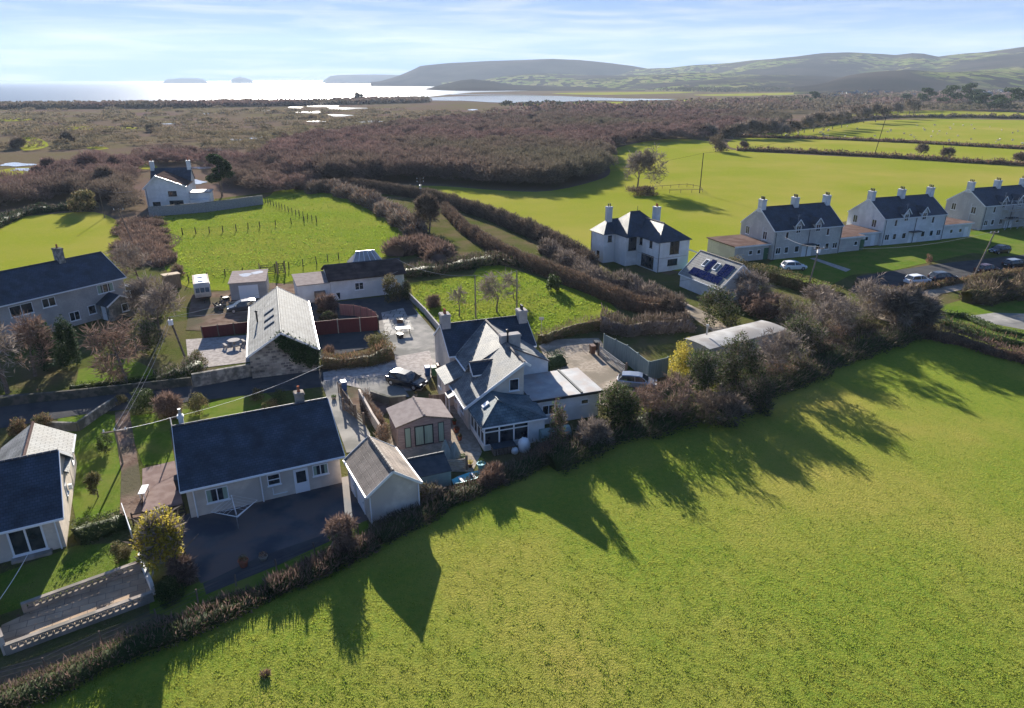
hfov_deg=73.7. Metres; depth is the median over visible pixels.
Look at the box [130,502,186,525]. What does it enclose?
post fence
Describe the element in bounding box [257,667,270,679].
weed clump
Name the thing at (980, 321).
hedge
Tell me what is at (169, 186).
detached house
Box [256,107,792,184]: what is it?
woodland
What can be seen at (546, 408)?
window
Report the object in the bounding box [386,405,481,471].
path
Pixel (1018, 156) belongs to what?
thorn tree
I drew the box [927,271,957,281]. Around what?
parked car
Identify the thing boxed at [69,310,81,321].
window
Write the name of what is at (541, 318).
sign post
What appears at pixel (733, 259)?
hedge
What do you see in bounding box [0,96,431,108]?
coastal tree belt
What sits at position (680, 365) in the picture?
gorse bush
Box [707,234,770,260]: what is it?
outbuilding
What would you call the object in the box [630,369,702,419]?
bush
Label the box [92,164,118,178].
marsh thicket
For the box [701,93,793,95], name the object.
field
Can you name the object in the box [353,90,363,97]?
bare tree
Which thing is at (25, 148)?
field
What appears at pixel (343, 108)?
flood pool
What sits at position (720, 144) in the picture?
bush
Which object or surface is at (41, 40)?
sky
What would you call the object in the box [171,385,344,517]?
bungalow
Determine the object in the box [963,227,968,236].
door
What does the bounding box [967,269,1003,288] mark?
bush
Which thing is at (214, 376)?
stone wall
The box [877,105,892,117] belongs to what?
wood edge tree
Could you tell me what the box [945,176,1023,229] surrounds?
semi detached house
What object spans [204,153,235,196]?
pine tree
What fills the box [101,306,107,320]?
door
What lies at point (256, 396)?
shrub
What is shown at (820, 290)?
bush
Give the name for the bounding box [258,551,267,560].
flower pot
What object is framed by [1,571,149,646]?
patio
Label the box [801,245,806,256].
door
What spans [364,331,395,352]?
shrub
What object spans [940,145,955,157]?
thorn tree
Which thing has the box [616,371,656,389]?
parked car
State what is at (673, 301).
bush
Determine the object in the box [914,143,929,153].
thorn tree
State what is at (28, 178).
marsh thicket
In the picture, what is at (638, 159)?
bare tree
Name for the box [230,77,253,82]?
islands
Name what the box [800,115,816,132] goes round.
wood edge tree
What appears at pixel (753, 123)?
wood edge tree
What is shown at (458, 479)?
boat trailer
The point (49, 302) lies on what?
window
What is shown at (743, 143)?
thorn tree
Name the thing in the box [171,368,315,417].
overhead wire
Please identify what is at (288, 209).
post fence
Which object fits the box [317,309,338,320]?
shrub
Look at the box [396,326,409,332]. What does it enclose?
garden table
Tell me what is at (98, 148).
field
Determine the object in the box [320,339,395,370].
hedge
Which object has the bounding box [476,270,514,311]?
fruit tree
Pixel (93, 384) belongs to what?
hedge
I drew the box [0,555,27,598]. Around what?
overhead wire
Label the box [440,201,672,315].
hedgerow
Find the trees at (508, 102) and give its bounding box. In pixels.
[499,94,1023,105]
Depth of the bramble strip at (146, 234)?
135.38 m
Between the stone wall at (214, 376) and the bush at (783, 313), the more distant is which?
the bush at (783, 313)
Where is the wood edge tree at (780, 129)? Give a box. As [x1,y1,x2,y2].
[771,121,792,135]
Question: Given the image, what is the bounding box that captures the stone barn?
[246,286,319,377]
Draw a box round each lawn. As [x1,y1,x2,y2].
[0,543,142,614]
[58,414,120,524]
[76,358,153,384]
[130,393,271,464]
[150,521,370,616]
[759,226,1023,285]
[940,300,1023,340]
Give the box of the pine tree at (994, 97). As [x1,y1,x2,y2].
[986,94,1004,110]
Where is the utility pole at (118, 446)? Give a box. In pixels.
[102,427,127,463]
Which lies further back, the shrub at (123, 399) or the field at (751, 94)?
the field at (751, 94)
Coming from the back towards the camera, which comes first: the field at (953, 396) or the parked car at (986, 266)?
the parked car at (986, 266)
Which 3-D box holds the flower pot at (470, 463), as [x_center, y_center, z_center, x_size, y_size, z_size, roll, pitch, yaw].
[-3.488,9.107,56.911,0.550,0.678,0.550,0,22,0]
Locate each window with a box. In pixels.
[8,302,34,318]
[41,297,57,308]
[64,482,68,496]
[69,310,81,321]
[87,304,96,315]
[96,282,114,294]
[121,302,129,312]
[153,202,160,205]
[168,191,176,196]
[169,200,183,204]
[205,485,230,504]
[267,472,281,487]
[312,462,329,477]
[355,282,363,290]
[404,427,411,447]
[438,377,441,390]
[438,422,444,441]
[509,378,519,391]
[542,404,554,415]
[580,398,588,405]
[628,237,636,250]
[641,253,653,269]
[667,258,677,265]
[669,241,679,254]
[745,225,749,234]
[762,231,767,240]
[775,247,780,254]
[783,247,788,253]
[794,246,798,252]
[815,224,820,231]
[832,242,837,248]
[852,214,857,222]
[871,219,876,227]
[884,234,889,240]
[950,203,956,210]
[970,206,976,214]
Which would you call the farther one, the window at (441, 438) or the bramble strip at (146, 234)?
the bramble strip at (146, 234)
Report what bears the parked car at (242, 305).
on the yard at (195, 321)
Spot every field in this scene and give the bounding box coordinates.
[0,167,30,175]
[0,212,126,270]
[1,118,29,120]
[20,137,48,150]
[23,326,1023,707]
[56,126,136,129]
[87,147,108,149]
[137,163,156,168]
[151,189,403,289]
[400,139,1023,270]
[410,265,616,333]
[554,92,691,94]
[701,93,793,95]
[727,138,1023,160]
[762,119,1023,144]
[854,111,1023,116]
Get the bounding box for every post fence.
[0,524,358,682]
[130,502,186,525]
[181,216,316,234]
[187,253,338,282]
[264,197,316,221]
[337,382,353,411]
[662,184,702,192]
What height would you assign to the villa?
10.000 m
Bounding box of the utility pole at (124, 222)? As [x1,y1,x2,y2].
[113,208,131,240]
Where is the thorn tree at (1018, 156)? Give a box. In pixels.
[1012,150,1023,161]
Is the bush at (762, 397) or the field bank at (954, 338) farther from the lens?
the field bank at (954, 338)
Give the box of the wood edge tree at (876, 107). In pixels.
[870,102,883,121]
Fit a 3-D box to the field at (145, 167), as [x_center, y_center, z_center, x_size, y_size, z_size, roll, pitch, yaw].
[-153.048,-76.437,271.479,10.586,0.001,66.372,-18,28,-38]
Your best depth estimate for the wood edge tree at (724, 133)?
380.56 m
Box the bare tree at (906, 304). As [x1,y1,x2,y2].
[876,279,930,329]
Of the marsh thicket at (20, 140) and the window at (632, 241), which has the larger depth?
the marsh thicket at (20, 140)
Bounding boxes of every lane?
[0,354,366,427]
[437,208,563,268]
[852,255,1023,291]
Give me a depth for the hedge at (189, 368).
73.66 m
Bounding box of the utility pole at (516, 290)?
[516,270,517,307]
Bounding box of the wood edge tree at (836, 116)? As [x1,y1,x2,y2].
[825,110,845,128]
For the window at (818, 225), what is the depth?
124.15 m
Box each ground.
[0,90,1023,689]
[0,192,1023,669]
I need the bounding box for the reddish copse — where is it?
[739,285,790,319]
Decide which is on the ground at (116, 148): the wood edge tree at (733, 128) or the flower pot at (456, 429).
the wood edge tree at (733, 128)
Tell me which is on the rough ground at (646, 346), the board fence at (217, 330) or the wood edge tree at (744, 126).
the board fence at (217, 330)
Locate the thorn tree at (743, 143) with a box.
[739,140,749,148]
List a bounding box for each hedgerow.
[0,581,275,707]
[262,528,383,597]
[292,177,429,235]
[305,177,600,266]
[365,447,548,544]
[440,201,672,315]
[529,322,927,475]
[535,236,688,313]
[854,267,1023,290]
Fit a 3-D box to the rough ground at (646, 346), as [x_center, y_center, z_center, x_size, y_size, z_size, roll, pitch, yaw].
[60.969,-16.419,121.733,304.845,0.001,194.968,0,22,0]
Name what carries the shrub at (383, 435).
on the rough ground at (646, 346)
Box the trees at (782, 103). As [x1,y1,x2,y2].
[485,89,1023,112]
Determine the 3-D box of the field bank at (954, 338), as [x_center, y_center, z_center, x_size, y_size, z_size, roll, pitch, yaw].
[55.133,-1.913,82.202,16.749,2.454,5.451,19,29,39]
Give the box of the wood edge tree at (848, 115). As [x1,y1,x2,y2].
[834,107,854,127]
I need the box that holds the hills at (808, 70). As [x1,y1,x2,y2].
[441,47,1023,91]
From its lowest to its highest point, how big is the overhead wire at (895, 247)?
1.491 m
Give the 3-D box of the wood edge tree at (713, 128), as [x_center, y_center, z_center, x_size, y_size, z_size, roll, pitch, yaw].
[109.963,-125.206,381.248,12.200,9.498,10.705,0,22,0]
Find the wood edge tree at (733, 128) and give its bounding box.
[718,122,741,137]
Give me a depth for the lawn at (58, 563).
44.91 m
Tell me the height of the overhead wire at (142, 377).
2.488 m
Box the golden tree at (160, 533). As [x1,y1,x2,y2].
[123,501,198,578]
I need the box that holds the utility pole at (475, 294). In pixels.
[474,275,476,317]
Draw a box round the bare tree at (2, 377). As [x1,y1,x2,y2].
[0,317,24,393]
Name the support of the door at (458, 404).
in the cottage
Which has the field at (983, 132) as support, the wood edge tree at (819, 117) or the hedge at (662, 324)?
the wood edge tree at (819, 117)
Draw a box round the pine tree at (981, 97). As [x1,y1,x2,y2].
[972,92,994,110]
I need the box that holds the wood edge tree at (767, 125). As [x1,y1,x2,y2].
[756,120,773,134]
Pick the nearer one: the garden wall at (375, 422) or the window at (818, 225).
the garden wall at (375, 422)
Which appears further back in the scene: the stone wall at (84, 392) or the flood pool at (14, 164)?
the flood pool at (14, 164)
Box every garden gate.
[339,383,356,418]
[341,398,364,424]
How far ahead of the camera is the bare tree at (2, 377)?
67.86 m
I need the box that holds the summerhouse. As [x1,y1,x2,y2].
[386,396,452,449]
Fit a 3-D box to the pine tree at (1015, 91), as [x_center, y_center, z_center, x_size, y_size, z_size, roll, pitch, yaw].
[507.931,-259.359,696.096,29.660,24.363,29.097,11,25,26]
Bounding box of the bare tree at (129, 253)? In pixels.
[101,240,152,285]
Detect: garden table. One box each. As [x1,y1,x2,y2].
[138,484,148,499]
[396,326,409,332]
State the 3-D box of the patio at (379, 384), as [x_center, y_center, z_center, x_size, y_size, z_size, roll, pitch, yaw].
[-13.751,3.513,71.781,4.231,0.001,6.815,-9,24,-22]
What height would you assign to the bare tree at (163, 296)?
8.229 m
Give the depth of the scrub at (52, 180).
187.27 m
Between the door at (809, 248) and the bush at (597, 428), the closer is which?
the bush at (597, 428)
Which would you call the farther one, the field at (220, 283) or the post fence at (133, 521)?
the field at (220, 283)
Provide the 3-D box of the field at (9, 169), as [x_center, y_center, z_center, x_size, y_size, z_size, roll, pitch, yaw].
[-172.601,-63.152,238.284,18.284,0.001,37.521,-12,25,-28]
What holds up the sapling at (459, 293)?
on the field at (480, 270)
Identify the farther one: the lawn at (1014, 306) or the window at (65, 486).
the lawn at (1014, 306)
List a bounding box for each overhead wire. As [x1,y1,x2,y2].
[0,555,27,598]
[113,318,168,429]
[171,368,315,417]
[179,271,397,316]
[420,153,701,178]
[525,271,727,284]
[709,112,883,152]
[827,231,993,248]
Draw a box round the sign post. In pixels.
[539,317,543,334]
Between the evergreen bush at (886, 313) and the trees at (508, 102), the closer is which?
the evergreen bush at (886, 313)
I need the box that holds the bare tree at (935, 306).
[913,290,945,327]
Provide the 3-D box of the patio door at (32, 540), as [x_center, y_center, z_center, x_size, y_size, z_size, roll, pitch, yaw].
[-32.635,12.603,45.992,2.120,2.080,0.100,-11,24,-26]
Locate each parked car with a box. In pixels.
[226,298,257,312]
[385,368,427,390]
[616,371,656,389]
[780,260,806,270]
[903,274,931,284]
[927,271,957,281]
[973,263,999,272]
[988,244,1011,254]
[1001,258,1023,268]
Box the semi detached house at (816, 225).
[740,192,844,259]
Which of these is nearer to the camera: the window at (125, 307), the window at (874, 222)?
the window at (125, 307)
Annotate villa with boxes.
[590,203,697,272]
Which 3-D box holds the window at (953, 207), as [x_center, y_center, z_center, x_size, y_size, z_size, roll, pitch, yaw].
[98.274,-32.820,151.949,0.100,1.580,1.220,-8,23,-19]
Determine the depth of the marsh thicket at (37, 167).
217.30 m
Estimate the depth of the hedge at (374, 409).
65.68 m
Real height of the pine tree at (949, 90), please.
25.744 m
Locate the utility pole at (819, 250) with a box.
[809,247,824,281]
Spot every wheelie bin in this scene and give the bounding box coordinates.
[173,475,178,489]
[339,379,346,390]
[424,365,429,375]
[430,365,436,375]
[589,343,595,353]
[593,340,599,349]
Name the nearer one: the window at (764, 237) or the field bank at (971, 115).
the window at (764, 237)
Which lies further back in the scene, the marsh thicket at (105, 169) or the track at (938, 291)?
the marsh thicket at (105, 169)
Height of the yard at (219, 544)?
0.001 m
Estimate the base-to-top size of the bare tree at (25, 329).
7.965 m
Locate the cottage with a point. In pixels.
(497, 381)
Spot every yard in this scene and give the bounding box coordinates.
[176,476,368,582]
[186,283,294,330]
[186,335,249,367]
[310,295,416,358]
[323,351,432,390]
[346,387,389,427]
[539,338,640,405]
[976,313,1023,328]
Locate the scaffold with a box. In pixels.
[999,197,1023,229]
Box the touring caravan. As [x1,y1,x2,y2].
[192,274,211,302]
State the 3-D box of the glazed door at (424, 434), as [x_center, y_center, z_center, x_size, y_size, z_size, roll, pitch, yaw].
[-7.724,7.120,60.054,1.700,1.950,0.050,-8,23,-20]
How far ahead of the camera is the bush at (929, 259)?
120.29 m
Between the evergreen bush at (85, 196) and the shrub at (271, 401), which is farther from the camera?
the evergreen bush at (85, 196)
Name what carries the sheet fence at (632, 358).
on the rough ground at (646, 346)
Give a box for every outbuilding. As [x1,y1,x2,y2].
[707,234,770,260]
[839,230,865,251]
[843,224,881,245]
[941,217,974,238]
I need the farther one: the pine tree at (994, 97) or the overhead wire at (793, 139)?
the pine tree at (994, 97)
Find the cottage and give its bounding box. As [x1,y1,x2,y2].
[433,304,603,450]
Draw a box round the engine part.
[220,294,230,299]
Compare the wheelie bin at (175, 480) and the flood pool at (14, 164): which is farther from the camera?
the flood pool at (14, 164)
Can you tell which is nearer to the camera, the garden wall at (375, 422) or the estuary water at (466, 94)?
the garden wall at (375, 422)
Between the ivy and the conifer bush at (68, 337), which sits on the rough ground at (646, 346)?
the conifer bush at (68, 337)
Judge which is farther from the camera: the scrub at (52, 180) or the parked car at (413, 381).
the scrub at (52, 180)
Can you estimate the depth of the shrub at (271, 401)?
66.09 m
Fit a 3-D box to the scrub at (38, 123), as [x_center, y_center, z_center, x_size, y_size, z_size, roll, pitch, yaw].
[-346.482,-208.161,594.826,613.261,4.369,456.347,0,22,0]
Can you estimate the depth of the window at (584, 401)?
64.76 m
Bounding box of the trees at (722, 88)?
[653,85,804,92]
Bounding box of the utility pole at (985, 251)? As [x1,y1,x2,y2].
[974,231,998,274]
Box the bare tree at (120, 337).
[76,311,148,384]
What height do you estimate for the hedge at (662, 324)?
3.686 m
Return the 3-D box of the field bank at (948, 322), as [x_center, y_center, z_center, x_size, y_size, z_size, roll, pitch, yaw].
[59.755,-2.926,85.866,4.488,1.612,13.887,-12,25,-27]
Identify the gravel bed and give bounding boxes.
[115,410,142,518]
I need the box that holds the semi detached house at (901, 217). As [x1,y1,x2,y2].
[846,184,947,245]
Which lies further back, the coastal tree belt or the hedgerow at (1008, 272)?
the coastal tree belt
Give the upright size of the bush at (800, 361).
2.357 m
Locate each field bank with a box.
[733,132,1023,148]
[736,145,1023,165]
[738,112,1023,133]
[904,319,1023,363]
[936,313,1023,348]
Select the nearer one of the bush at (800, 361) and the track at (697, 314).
the bush at (800, 361)
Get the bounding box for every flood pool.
[0,162,36,165]
[15,168,28,170]
[191,167,210,168]
[194,179,205,183]
[309,105,338,106]
[327,107,362,108]
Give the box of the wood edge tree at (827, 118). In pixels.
[818,110,832,127]
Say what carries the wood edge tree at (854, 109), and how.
on the field at (983, 132)
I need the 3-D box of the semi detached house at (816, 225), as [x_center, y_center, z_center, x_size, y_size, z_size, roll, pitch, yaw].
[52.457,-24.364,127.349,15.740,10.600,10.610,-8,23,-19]
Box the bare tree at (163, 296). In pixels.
[126,274,186,336]
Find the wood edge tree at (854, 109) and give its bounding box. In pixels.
[851,103,869,122]
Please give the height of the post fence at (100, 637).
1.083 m
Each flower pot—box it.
[237,554,248,567]
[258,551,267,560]
[454,426,459,432]
[468,460,472,467]
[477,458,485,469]
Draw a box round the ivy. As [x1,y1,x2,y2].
[269,330,321,369]
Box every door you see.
[6,525,49,557]
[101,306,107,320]
[238,284,258,298]
[293,467,309,493]
[350,470,355,496]
[356,482,365,513]
[414,423,433,446]
[457,400,460,416]
[763,248,768,258]
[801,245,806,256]
[806,245,811,255]
[859,239,864,249]
[869,235,875,245]
[907,232,912,242]
[912,232,917,241]
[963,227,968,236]
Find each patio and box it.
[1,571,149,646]
[142,461,181,512]
[355,375,408,401]
[381,308,413,335]
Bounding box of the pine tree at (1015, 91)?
[992,87,1023,111]
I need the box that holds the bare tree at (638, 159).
[622,141,668,186]
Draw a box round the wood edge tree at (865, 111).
[855,106,873,122]
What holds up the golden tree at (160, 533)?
on the rough ground at (646, 346)
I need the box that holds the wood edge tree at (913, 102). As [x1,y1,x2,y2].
[901,98,921,113]
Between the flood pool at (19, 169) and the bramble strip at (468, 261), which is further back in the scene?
the flood pool at (19, 169)
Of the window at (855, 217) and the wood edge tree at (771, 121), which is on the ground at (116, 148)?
the wood edge tree at (771, 121)
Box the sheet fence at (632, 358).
[603,333,668,378]
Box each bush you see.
[30,317,63,371]
[52,314,81,370]
[66,188,98,211]
[118,272,177,318]
[166,262,185,276]
[313,291,338,313]
[398,279,411,299]
[424,293,440,308]
[528,438,556,462]
[544,398,568,448]
[545,272,561,290]
[572,414,614,447]
[595,379,646,428]
[625,185,659,195]
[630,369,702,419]
[658,291,688,320]
[667,336,693,374]
[685,346,731,396]
[693,381,753,428]
[696,283,743,328]
[708,133,729,151]
[716,331,769,389]
[738,375,777,417]
[767,352,821,373]
[774,295,813,328]
[780,310,830,354]
[800,282,846,324]
[813,333,856,352]
[842,317,886,333]
[862,284,891,318]
[925,253,933,263]
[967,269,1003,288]
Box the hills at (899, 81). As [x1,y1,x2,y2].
[794,68,1023,93]
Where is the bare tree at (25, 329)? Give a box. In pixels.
[7,308,57,376]
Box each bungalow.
[0,421,76,564]
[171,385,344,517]
[291,250,405,302]
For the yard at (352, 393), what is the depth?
68.02 m
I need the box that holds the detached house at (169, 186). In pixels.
[143,158,213,206]
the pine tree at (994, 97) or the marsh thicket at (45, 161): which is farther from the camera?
the pine tree at (994, 97)
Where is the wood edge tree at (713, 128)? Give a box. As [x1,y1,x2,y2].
[701,122,719,137]
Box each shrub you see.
[7,416,26,435]
[29,411,53,427]
[95,431,113,454]
[108,539,133,563]
[114,394,127,404]
[127,387,155,415]
[137,320,166,354]
[148,390,185,419]
[153,574,187,608]
[162,551,200,586]
[183,349,208,364]
[185,391,209,414]
[249,388,264,400]
[258,398,279,408]
[273,389,288,404]
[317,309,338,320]
[318,511,361,554]
[320,344,336,356]
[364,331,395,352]
[374,421,391,441]
[381,273,402,302]
[419,480,445,499]
[474,459,508,493]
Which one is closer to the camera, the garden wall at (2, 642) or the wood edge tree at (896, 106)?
the garden wall at (2, 642)
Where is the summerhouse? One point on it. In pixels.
(416, 421)
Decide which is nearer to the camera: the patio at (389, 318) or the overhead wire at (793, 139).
the patio at (389, 318)
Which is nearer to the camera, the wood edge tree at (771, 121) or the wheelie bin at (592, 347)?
the wheelie bin at (592, 347)
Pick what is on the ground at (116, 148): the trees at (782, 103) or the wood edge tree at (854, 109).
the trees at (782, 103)
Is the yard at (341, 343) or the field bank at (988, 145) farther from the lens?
the field bank at (988, 145)
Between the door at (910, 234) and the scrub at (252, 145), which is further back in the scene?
the scrub at (252, 145)
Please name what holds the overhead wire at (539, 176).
attached to the utility pole at (701, 173)
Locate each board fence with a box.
[121,503,132,538]
[200,322,247,337]
[314,315,378,334]
[339,303,378,329]
[429,394,445,405]
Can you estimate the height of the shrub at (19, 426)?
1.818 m
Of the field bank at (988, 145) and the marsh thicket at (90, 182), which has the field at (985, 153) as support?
the field bank at (988, 145)
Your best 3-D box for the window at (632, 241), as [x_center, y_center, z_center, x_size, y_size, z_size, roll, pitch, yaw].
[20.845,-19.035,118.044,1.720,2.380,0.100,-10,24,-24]
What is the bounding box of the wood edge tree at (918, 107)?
[905,98,921,111]
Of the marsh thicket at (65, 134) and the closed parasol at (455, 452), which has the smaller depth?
the closed parasol at (455, 452)
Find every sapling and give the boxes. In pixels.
[83,470,102,496]
[447,284,468,315]
[501,269,520,298]
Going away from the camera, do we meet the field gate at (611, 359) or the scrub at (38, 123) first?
the field gate at (611, 359)
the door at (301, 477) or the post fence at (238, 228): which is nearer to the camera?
the door at (301, 477)
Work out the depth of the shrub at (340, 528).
45.75 m
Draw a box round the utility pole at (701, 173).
[699,153,703,192]
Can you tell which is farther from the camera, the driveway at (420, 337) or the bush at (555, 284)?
the bush at (555, 284)
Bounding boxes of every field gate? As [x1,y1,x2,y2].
[258,262,276,273]
[276,261,285,273]
[448,454,467,469]
[597,342,627,371]
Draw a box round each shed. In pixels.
[160,272,181,287]
[407,451,451,490]
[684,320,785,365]
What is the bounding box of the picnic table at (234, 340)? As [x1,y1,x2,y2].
[222,338,245,348]
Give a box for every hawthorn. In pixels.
[731,267,774,304]
[752,328,814,376]
[804,291,862,342]
[845,272,892,328]
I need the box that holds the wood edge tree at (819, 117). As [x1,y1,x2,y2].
[807,111,826,131]
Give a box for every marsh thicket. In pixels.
[7,136,28,148]
[13,175,38,196]
[29,164,44,175]
[39,156,57,169]
[57,130,76,142]
[72,150,102,165]
[85,179,107,199]
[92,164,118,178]
[102,154,124,166]
[144,123,154,131]
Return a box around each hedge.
[0,200,94,227]
[69,375,156,389]
[69,507,131,546]
[153,353,207,379]
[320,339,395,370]
[358,387,387,427]
[379,230,457,263]
[535,314,607,343]
[544,348,567,370]
[599,302,696,337]
[725,254,747,265]
[730,257,845,297]
[940,309,1023,337]
[958,270,1023,306]
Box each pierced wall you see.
[3,590,153,655]
[20,562,141,613]
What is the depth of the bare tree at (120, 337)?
71.32 m
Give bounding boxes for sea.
[0,81,501,101]
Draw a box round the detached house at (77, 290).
[0,244,142,345]
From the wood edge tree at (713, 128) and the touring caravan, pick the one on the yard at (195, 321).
the touring caravan
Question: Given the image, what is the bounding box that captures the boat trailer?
[452,470,479,484]
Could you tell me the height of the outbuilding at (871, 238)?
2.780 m
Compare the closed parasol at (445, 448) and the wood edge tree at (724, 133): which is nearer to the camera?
the closed parasol at (445, 448)
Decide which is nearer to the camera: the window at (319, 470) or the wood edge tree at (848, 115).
the window at (319, 470)
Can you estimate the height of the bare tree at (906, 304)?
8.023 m
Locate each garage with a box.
[228,269,268,299]
[343,435,422,523]
[678,250,758,302]
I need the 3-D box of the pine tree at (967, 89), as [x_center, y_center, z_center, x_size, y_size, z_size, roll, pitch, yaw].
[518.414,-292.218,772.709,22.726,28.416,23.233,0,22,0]
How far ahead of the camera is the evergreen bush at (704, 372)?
68.30 m
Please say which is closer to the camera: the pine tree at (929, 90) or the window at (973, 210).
the window at (973, 210)
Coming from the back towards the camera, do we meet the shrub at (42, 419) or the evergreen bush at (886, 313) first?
the evergreen bush at (886, 313)
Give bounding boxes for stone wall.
[0,377,191,406]
[148,195,262,216]
[191,363,251,386]
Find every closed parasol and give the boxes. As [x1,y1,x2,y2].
[440,440,451,459]
[450,442,460,458]
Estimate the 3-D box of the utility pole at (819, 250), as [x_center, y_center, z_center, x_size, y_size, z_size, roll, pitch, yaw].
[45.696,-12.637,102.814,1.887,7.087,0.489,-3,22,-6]
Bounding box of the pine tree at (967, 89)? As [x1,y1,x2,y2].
[959,82,980,102]
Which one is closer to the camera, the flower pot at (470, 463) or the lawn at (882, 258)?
the flower pot at (470, 463)
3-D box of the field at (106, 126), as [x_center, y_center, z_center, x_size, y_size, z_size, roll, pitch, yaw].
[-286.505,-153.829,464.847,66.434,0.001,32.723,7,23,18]
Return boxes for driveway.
[322,379,369,452]
[377,310,435,364]
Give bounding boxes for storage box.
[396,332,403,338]
[397,318,402,323]
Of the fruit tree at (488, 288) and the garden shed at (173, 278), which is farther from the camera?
the garden shed at (173, 278)
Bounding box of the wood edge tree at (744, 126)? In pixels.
[734,122,750,135]
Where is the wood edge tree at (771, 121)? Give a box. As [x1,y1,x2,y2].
[764,117,779,134]
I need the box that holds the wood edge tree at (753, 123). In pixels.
[744,116,765,137]
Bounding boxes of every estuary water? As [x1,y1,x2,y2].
[431,96,672,102]
[444,94,489,94]
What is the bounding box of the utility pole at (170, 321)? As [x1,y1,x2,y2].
[168,317,186,360]
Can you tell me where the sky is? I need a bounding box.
[0,0,1023,80]
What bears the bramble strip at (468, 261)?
on the rough ground at (646, 346)
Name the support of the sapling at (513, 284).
on the field at (480, 270)
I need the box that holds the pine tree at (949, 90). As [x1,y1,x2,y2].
[937,85,965,108]
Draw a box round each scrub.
[0,105,450,135]
[0,105,646,152]
[0,147,141,205]
[99,143,318,207]
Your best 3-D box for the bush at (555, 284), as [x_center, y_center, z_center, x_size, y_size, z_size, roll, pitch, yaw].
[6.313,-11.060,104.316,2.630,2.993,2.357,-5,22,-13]
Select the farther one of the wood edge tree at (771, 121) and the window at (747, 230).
the wood edge tree at (771, 121)
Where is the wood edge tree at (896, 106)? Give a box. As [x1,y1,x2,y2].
[892,100,905,117]
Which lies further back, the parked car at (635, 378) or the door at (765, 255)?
the door at (765, 255)
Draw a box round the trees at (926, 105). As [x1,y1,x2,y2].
[815,100,1023,111]
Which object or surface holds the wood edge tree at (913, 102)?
on the field at (937, 113)
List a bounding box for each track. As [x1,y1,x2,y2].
[684,302,728,330]
[877,282,975,320]
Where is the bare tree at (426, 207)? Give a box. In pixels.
[411,190,443,232]
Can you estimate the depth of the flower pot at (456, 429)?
62.45 m
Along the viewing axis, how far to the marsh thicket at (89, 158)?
225.66 m
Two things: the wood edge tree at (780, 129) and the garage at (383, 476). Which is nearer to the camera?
the garage at (383, 476)
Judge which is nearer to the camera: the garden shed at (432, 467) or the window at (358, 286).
the garden shed at (432, 467)
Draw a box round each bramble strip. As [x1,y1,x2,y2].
[106,214,177,267]
[403,249,561,278]
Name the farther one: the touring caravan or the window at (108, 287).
the touring caravan
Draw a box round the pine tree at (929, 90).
[917,87,938,100]
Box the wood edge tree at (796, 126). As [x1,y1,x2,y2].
[785,117,802,133]
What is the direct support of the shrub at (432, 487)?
on the rough ground at (646, 346)
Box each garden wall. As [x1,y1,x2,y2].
[0,628,5,655]
[45,398,115,430]
[137,554,154,594]
[358,389,381,431]
[370,390,405,405]
[409,294,439,328]
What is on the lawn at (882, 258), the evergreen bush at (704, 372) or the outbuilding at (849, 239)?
the outbuilding at (849, 239)
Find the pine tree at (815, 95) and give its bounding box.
[806,91,821,100]
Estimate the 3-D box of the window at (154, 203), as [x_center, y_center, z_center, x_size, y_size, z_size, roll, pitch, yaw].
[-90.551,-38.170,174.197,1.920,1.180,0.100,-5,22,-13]
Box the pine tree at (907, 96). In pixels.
[900,93,912,100]
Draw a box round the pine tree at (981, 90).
[972,89,989,99]
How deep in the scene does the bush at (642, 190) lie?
191.48 m
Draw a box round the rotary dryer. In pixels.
[212,495,256,527]
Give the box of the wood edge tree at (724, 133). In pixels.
[717,128,734,137]
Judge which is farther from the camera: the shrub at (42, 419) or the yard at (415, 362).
the yard at (415, 362)
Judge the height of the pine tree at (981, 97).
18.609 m
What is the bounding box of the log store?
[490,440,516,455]
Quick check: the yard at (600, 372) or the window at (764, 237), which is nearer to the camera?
the yard at (600, 372)
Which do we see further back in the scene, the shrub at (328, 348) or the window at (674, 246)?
the window at (674, 246)
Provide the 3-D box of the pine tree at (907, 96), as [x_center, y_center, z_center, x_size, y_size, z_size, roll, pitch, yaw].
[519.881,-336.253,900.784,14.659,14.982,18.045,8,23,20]
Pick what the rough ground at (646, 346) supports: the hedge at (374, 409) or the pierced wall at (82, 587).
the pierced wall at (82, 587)
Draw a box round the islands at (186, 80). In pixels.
[163,78,207,82]
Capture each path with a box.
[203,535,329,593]
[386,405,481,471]
[810,258,850,271]
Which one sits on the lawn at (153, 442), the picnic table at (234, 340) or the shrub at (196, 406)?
the shrub at (196, 406)
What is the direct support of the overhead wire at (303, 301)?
attached to the utility pole at (170, 321)
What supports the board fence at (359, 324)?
on the rough ground at (646, 346)
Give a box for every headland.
[318,74,398,83]
[370,59,646,86]
[426,79,644,90]
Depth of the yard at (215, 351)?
81.64 m

